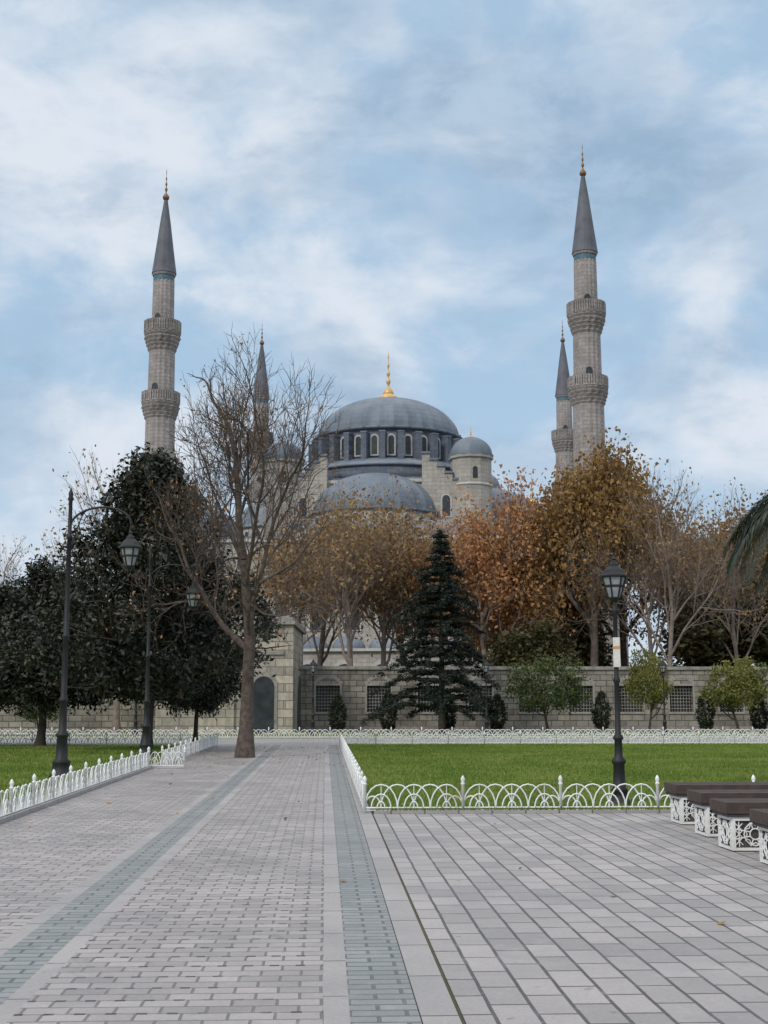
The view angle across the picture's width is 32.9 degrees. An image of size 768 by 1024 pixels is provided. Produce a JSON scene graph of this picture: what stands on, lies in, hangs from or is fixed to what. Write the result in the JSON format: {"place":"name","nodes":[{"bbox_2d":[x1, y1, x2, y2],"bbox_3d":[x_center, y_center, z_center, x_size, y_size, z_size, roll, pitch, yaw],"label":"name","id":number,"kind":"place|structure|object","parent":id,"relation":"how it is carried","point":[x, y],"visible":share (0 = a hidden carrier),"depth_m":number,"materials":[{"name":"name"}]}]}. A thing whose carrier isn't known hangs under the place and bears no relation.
{"place":"outdoors","nodes":[
{"label":"outdoors","id":0,"kind":"place"},
{"bbox_2d":[0,744,188,809],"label":"lawn","id":1,"kind":"structure","parent":0,"point":[84,745],"depth_m":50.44,"materials":[{"name":"green plant"}]},
{"bbox_2d":[0,551,132,745],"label":"magnolia tree","id":2,"kind":"object","parent":1,"relation":"on","point":[18,689],"visible":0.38,"depth_m":48.47,"materials":[{"name":"green plant"}]},
{"bbox_2d":[49,488,141,777],"bbox_3d":[-6.305,2.605,28.628,1.870,6.360,0.491,0,-8,0],"label":"street lamp","id":3,"kind":"object","parent":1,"relation":"on","point":[130,547],"visible":0.98,"depth_m":28.64,"materials":[{"name":"black metal"}]},
{"bbox_2d":[0,731,217,743],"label":"white iron fence","id":4,"kind":"object","parent":1,"relation":"on","point":[106,739],"visible":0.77,"depth_m":51.97,"materials":[{"name":"white metal"}]},
{"bbox_2d":[0,442,292,748],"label":"magnolia tree","id":5,"kind":"object","parent":1,"relation":"on","point":[188,669],"visible":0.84,"depth_m":44.11,"materials":[{"name":"green plant"}]},
{"bbox_2d":[137,551,200,755],"bbox_3d":[-6.655,4.370,40.511,1.870,6.360,0.491,0,-8,-1],"label":"street lamp","id":6,"kind":"object","parent":1,"relation":"on","point":[145,744],"visible":0.94,"depth_m":40.49,"materials":[{"name":"black metal"}]},
{"bbox_2d":[155,599,254,742],"bbox_3d":[-7.420,5.745,50.157,4.640,6.563,3.835,5,-10,-28],"label":"magnolia tree","id":7,"kind":"object","parent":1,"relation":"on","point":[220,697],"visible":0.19,"depth_m":49.57,"materials":[{"name":"green plant"}]},
{"bbox_2d":[0,745,269,942],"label":"paved path","id":8,"kind":"structure","parent":0,"point":[84,837],"depth_m":16.78,"materials":[{"name":"grey stone"}]},
{"bbox_2d":[149,747,185,767],"bbox_3d":[-5.487,6.202,32.832,0.968,0.540,0.059,0,-8,-3],"label":"white iron fence","id":9,"kind":"object","parent":8,"relation":"on","point":[154,759],"visible":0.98,"depth_m":32.82,"materials":[{"name":"white metal"}]},
{"bbox_2d":[161,732,217,766],"bbox_3d":[-6.166,7.631,42.456,0.059,0.540,17.568,0,-8,-3],"label":"white iron fence","id":10,"kind":"object","parent":8,"relation":"on","point":[203,744],"visible":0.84,"depth_m":41.10,"materials":[{"name":"white metal"}]},
{"bbox_2d":[0,745,461,1023],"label":"paved walkway","id":11,"kind":"structure","parent":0,"point":[244,904],"depth_m":9.38,"materials":[{"name":"grey stone"}]},
{"bbox_2d":[339,731,366,812],"bbox_3d":[-1.030,6.617,35.625,0.059,0.540,33.068,0,-8,-3],"label":"white iron fence","id":12,"kind":"object","parent":11,"relation":"on","point":[356,773],"visible":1,"depth_m":24.96,"materials":[{"name":"white metal"}]},
{"bbox_2d":[4,745,762,924],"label":"fallen leaves","id":13,"kind":"object","parent":11,"relation":"on","point":[722,922],"visible":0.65,"depth_m":33.67,"materials":[{"name":"brown plant"}]},
{"bbox_2d":[0,738,767,744],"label":"paved cross path","id":14,"kind":"structure","parent":0,"point":[285,741],"depth_m":57.50,"materials":[{"name":"grey stone"}]},
{"bbox_2d":[0,732,767,737],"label":"lawn","id":15,"kind":"structure","parent":0,"point":[280,735],"depth_m":69.32,"materials":[{"name":"green plant"}]},
{"bbox_2d":[14,702,67,727],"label":"ornamental tree","id":16,"kind":"object","parent":15,"relation":"on","point":[33,716],"visible":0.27,"depth_m":68.72,"materials":[{"name":"green plant"}]},
{"bbox_2d":[0,697,155,732],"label":"garden wall","id":17,"kind":"structure","parent":15,"relation":"on","point":[79,719],"depth_m":74.37,"materials":[{"name":"stone"}]},
{"bbox_2d":[27,444,226,732],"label":"bare plane tree","id":18,"kind":"object","parent":15,"relation":"on","point":[116,724],"visible":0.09,"depth_m":74.52,"materials":[{"name":"brown plant"}]},
{"bbox_2d":[132,703,138,734],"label":"street lamp","id":19,"kind":"object","parent":15,"relation":"on","point":[135,724],"visible":0.37,"depth_m":69.02,"materials":[{"name":"black metal"}]},
{"bbox_2d":[155,615,305,733],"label":"stone gatehouse","id":20,"kind":"object","parent":15,"relation":"on","point":[277,702],"visible":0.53,"depth_m":71.23,"materials":[{"name":"beige stone"}]},
{"bbox_2d":[309,659,316,735],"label":"street lamp","id":21,"kind":"object","parent":15,"relation":"on","point":[313,665],"visible":0.95,"depth_m":67.32,"materials":[{"name":"black metal"}]},
{"bbox_2d":[328,693,348,732],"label":"topiary shrub","id":22,"kind":"object","parent":15,"relation":"on","point":[337,711],"visible":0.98,"depth_m":73.42,"materials":[{"name":"green plant"}]},
{"bbox_2d":[377,690,398,732],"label":"topiary shrub","id":23,"kind":"object","parent":15,"relation":"on","point":[387,723],"visible":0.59,"depth_m":73.45,"materials":[{"name":"green plant"}]},
{"bbox_2d":[356,528,500,733],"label":"cedar tree","id":24,"kind":"object","parent":15,"relation":"on","point":[441,595],"visible":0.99,"depth_m":70.76,"materials":[{"name":"green plant"}]},
{"bbox_2d":[436,688,457,731],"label":"topiary shrub","id":25,"kind":"object","parent":15,"relation":"on","point":[449,723],"visible":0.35,"depth_m":73.36,"materials":[{"name":"green plant"}]},
{"bbox_2d":[482,659,489,735],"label":"street lamp","id":26,"kind":"object","parent":15,"relation":"on","point":[485,665],"visible":0.9,"depth_m":67.37,"materials":[{"name":"black metal"}]},
{"bbox_2d":[488,693,507,730],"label":"topiary shrub","id":27,"kind":"object","parent":15,"relation":"on","point":[496,711],"visible":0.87,"depth_m":73.44,"materials":[{"name":"green plant"}]},
{"bbox_2d":[500,653,592,732],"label":"ornamental tree","id":28,"kind":"object","parent":15,"relation":"on","point":[561,699],"visible":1,"depth_m":71.89,"materials":[{"name":"green plant"}]},
{"bbox_2d":[590,690,612,732],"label":"topiary shrub","id":29,"kind":"object","parent":15,"relation":"on","point":[599,711],"visible":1,"depth_m":73.42,"materials":[{"name":"green plant"}]},
{"bbox_2d":[620,647,673,732],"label":"ornamental tree","id":30,"kind":"object","parent":15,"relation":"on","point":[640,678],"visible":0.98,"depth_m":72.06,"materials":[{"name":"green plant"}]},
{"bbox_2d":[659,659,667,735],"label":"street lamp","id":31,"kind":"object","parent":15,"relation":"on","point":[662,665],"visible":0.97,"depth_m":67.31,"materials":[{"name":"black metal"}]},
{"bbox_2d":[695,688,715,732],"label":"topiary shrub","id":32,"kind":"object","parent":15,"relation":"on","point":[708,723],"visible":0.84,"depth_m":73.40,"materials":[{"name":"green plant"}]},
{"bbox_2d":[697,655,767,732],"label":"ornamental tree","id":33,"kind":"object","parent":15,"relation":"on","point":[728,695],"visible":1,"depth_m":71.75,"materials":[{"name":"green plant"}]},
{"bbox_2d":[748,693,767,732],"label":"topiary shrub","id":34,"kind":"object","parent":15,"relation":"on","point":[763,711],"visible":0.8,"depth_m":73.39,"materials":[{"name":"green plant"}]},
{"bbox_2d":[754,658,767,704],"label":"ornamental tree","id":35,"kind":"object","parent":15,"relation":"on","point":[763,671],"visible":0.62,"depth_m":72.97,"materials":[{"name":"green plant"}]},
{"bbox_2d":[0,0,767,666],"label":"sky","id":36,"kind":"structure","parent":0,"point":[351,183],"materials":[{"name":"blue"}]},
{"bbox_2d":[337,746,465,1023],"bbox_3d":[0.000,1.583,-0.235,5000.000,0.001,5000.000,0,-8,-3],"label":"ground","id":37,"kind":"structure","parent":0,"point":[459,1012],"depth_m":8.97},
{"bbox_2d":[0,534,29,585],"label":"bare plane tree","id":38,"kind":"object","parent":37,"relation":"on","point":[12,570],"visible":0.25,"depth_m":85.37,"materials":[{"name":"brown plant"}]},
{"bbox_2d":[0,747,149,817],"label":"white iron fence","id":39,"kind":"object","parent":37,"relation":"on","point":[99,777],"visible":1,"depth_m":22.45,"materials":[{"name":"white metal"}]},
{"bbox_2d":[126,171,181,632],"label":"minaret","id":40,"kind":"object","parent":37,"relation":"on","point":[160,400],"visible":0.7,"depth_m":148.54,"materials":[{"name":"stone"}]},
{"bbox_2d":[106,322,358,757],"bbox_3d":[-4.121,0.980,40.100,6.855,13.160,9.712,6,-10,-34],"label":"plane tree","id":41,"kind":"object","parent":37,"relation":"on","point":[245,746],"visible":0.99,"depth_m":39.90,"materials":[{"name":"brown plant"}]},
{"bbox_2d":[219,547,285,613],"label":"autumn linden tree","id":42,"kind":"object","parent":37,"relation":"on","point":[234,586],"visible":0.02,"depth_m":99.72,"materials":[{"name":"brown plant"}]},
{"bbox_2d":[247,329,273,502],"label":"minaret","id":43,"kind":"object","parent":37,"relation":"on","point":[261,374],"visible":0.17,"depth_m":211.46,"materials":[{"name":"stone"}]},
{"bbox_2d":[210,490,376,646],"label":"autumn linden tree","id":44,"kind":"object","parent":37,"relation":"on","point":[268,572],"visible":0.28,"depth_m":92.11,"materials":[{"name":"brown plant"}]},
{"bbox_2d":[250,464,410,665],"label":"autumn linden tree","id":45,"kind":"object","parent":37,"relation":"on","point":[320,653],"visible":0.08,"depth_m":96.62,"materials":[{"name":"brown plant"}]},
{"bbox_2d":[124,352,546,665],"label":"mosque","id":46,"kind":"structure","parent":37,"relation":"on","point":[385,435],"depth_m":162.78,"materials":[{"name":"stone"}]},
{"bbox_2d":[207,433,493,665],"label":"windows","id":47,"kind":"structure","parent":46,"relation":"in","point":[374,438],"depth_m":162.79,"materials":[{"name":"glass"}]},
{"bbox_2d":[254,458,419,665],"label":"autumn linden tree","id":48,"kind":"object","parent":37,"relation":"on","point":[341,577],"visible":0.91,"depth_m":86.03,"materials":[{"name":"brown plant"}]},
{"bbox_2d":[0,737,767,823],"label":"kerb","id":49,"kind":"structure","parent":37,"relation":"on","point":[15,815],"depth_m":19.35,"materials":[{"name":"grey stone"}]},
{"bbox_2d":[0,727,767,737],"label":"white iron fence","id":50,"kind":"object","parent":49,"relation":"on","point":[361,733],"visible":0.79,"depth_m":62.83,"materials":[{"name":"white metal"}]},
{"bbox_2d":[362,775,755,812],"bbox_3d":[8.503,4.253,19.712,17.668,0.540,0.059,0,-8,-3],"label":"white iron fence","id":51,"kind":"object","parent":49,"relation":"on","point":[560,798],"visible":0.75,"depth_m":19.41,"materials":[{"name":"white metal"}]},
{"bbox_2d":[311,472,458,665],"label":"autumn linden tree","id":52,"kind":"object","parent":37,"relation":"on","point":[366,611],"visible":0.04,"depth_m":97.53,"materials":[{"name":"brown plant"}]},
{"bbox_2d":[315,476,466,665],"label":"autumn linden tree","id":53,"kind":"object","parent":37,"relation":"on","point":[384,640],"visible":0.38,"depth_m":89.94,"materials":[{"name":"brown plant"}]},
{"bbox_2d":[351,481,497,660],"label":"autumn linden tree","id":54,"kind":"object","parent":37,"relation":"on","point":[424,563],"visible":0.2,"depth_m":91.43,"materials":[{"name":"brown plant"}]},
{"bbox_2d":[408,508,535,663],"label":"autumn maple tree","id":55,"kind":"object","parent":37,"relation":"on","point":[476,636],"visible":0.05,"depth_m":100.35,"materials":[{"name":"orange plant"}]},
{"bbox_2d":[389,460,588,664],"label":"autumn maple tree","id":56,"kind":"object","parent":37,"relation":"on","point":[491,593],"visible":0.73,"depth_m":89.39,"materials":[{"name":"orange plant"}]},
{"bbox_2d":[449,528,552,659],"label":"autumn maple tree","id":57,"kind":"object","parent":37,"relation":"on","point":[521,619],"visible":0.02,"depth_m":101.49,"materials":[{"name":"orange plant"}]},
{"bbox_2d":[474,609,584,665],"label":"evergreen oak tree","id":58,"kind":"object","parent":37,"relation":"on","point":[540,640],"visible":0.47,"depth_m":86.14,"materials":[{"name":"green plant"}]},
{"bbox_2d":[299,666,767,731],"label":"park wall","id":59,"kind":"structure","parent":37,"relation":"on","point":[352,685],"depth_m":77.62,"materials":[{"name":"stone"}]},
{"bbox_2d":[551,321,573,503],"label":"minaret","id":60,"kind":"object","parent":37,"relation":"on","point":[562,437],"visible":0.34,"depth_m":209.44,"materials":[{"name":"stone"}]},
{"bbox_2d":[479,426,662,665],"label":"autumn plane tree","id":61,"kind":"object","parent":37,"relation":"on","point":[584,498],"visible":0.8,"depth_m":91.22,"materials":[{"name":"brown plant"}]},
{"bbox_2d":[544,606,612,665],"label":"evergreen oak tree","id":62,"kind":"object","parent":37,"relation":"on","point":[583,640],"visible":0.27,"depth_m":94.49,"materials":[{"name":"green plant"}]},
{"bbox_2d":[511,500,663,652],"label":"autumn plane tree","id":63,"kind":"object","parent":37,"relation":"on","point":[624,610],"visible":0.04,"depth_m":96.29,"materials":[{"name":"orange plant"}]},
{"bbox_2d":[562,146,628,664],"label":"minaret","id":64,"kind":"object","parent":37,"relation":"on","point":[587,385],"visible":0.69,"depth_m":141.50,"materials":[{"name":"stone"}]},
{"bbox_2d":[536,441,715,665],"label":"autumn plane tree","id":65,"kind":"object","parent":37,"relation":"on","point":[623,656],"visible":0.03,"depth_m":99.05,"materials":[{"name":"orange plant"}]},
{"bbox_2d":[548,460,724,659],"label":"bare plane tree","id":66,"kind":"object","parent":37,"relation":"on","point":[649,632],"visible":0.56,"depth_m":89.42,"materials":[{"name":"brown plant"}]},
{"bbox_2d":[572,457,767,666],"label":"bare plane tree","id":67,"kind":"object","parent":37,"relation":"on","point":[667,568],"visible":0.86,"depth_m":85.98,"materials":[{"name":"brown plant"}]},
{"bbox_2d":[639,497,721,637],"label":"bare plane tree","id":68,"kind":"object","parent":37,"relation":"on","point":[680,548],"visible":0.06,"depth_m":97.39,"materials":[{"name":"brown plant"}]},
{"bbox_2d":[637,507,766,666],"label":"autumn chestnut tree","id":69,"kind":"object","parent":37,"relation":"on","point":[714,543],"visible":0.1,"depth_m":94.51,"materials":[{"name":"brown plant"}]},
{"bbox_2d":[640,565,767,666],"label":"evergreen oak tree","id":70,"kind":"object","parent":37,"relation":"on","point":[710,655],"visible":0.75,"depth_m":89.57,"materials":[{"name":"green plant"}]},
{"bbox_2d":[648,480,767,663],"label":"bare plane tree","id":71,"kind":"object","parent":37,"relation":"on","point":[735,643],"visible":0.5,"depth_m":87.58,"materials":[{"name":"brown plant"}]},
{"bbox_2d":[679,492,766,570],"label":"autumn chestnut tree","id":72,"kind":"object","parent":37,"relation":"on","point":[731,514],"depth_m":100.55,"materials":[{"name":"brown plant"}]},
{"bbox_2d":[722,489,767,586],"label":"autumn plane tree","id":73,"kind":"object","parent":37,"relation":"on","point":[761,561],"visible":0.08,"depth_m":95.85,"materials":[{"name":"brown plant"}]},
{"bbox_2d":[729,579,767,666],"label":"evergreen oak tree","id":74,"kind":"object","parent":37,"relation":"on","point":[762,637],"visible":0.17,"depth_m":89.93,"materials":[{"name":"green plant"}]},
{"bbox_2d":[347,743,767,812],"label":"lawn","id":75,"kind":"structure","parent":0,"point":[603,783],"depth_m":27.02,"materials":[{"name":"green plant"}]},
{"bbox_2d":[342,731,767,743],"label":"white iron fence","id":76,"kind":"object","parent":75,"relation":"on","point":[663,738],"visible":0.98,"depth_m":52.80,"materials":[{"name":"white metal"}]},
{"bbox_2d":[600,557,631,804],"bbox_3d":[3.710,2.663,20.734,0.461,3.926,0.399,0,-8,0],"label":"street lamp","id":77,"kind":"object","parent":75,"relation":"on","point":[613,575],"visible":0.98,"depth_m":20.71,"materials":[{"name":"black metal"}]},
{"bbox_2d":[720,493,767,600],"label":"palm tree","id":78,"kind":"object","parent":75,"relation":"on","point":[756,523],"visible":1,"depth_m":26.54,"materials":[{"name":"green plant"}]},
{"bbox_2d":[373,813,767,1023],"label":"paved plaza","id":79,"kind":"structure","parent":0,"point":[619,918],"depth_m":9.93,"materials":[{"name":"grey stone"}]},
{"bbox_2d":[664,782,767,823],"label":"park bench","id":80,"kind":"object","parent":79,"relation":"on","point":[682,809],"visible":0.55,"depth_m":17.48,"materials":[{"name":"brown paint"}]},
{"bbox_2d":[687,790,767,836],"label":"park bench","id":81,"kind":"object","parent":79,"relation":"on","point":[706,821],"visible":0.43,"depth_m":15.85,"materials":[{"name":"brown paint"}]},
{"bbox_2d":[709,798,767,850],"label":"park bench","id":82,"kind":"object","parent":79,"relation":"on","point":[738,830],"visible":0.75,"depth_m":14.30,"materials":[{"name":"brown paint"}]},
{"bbox_2d":[749,809,767,863],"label":"park bench","id":83,"kind":"object","parent":79,"relation":"on","point":[759,818],"visible":1,"depth_m":13.17,"materials":[{"name":"white paint"}]}
]}

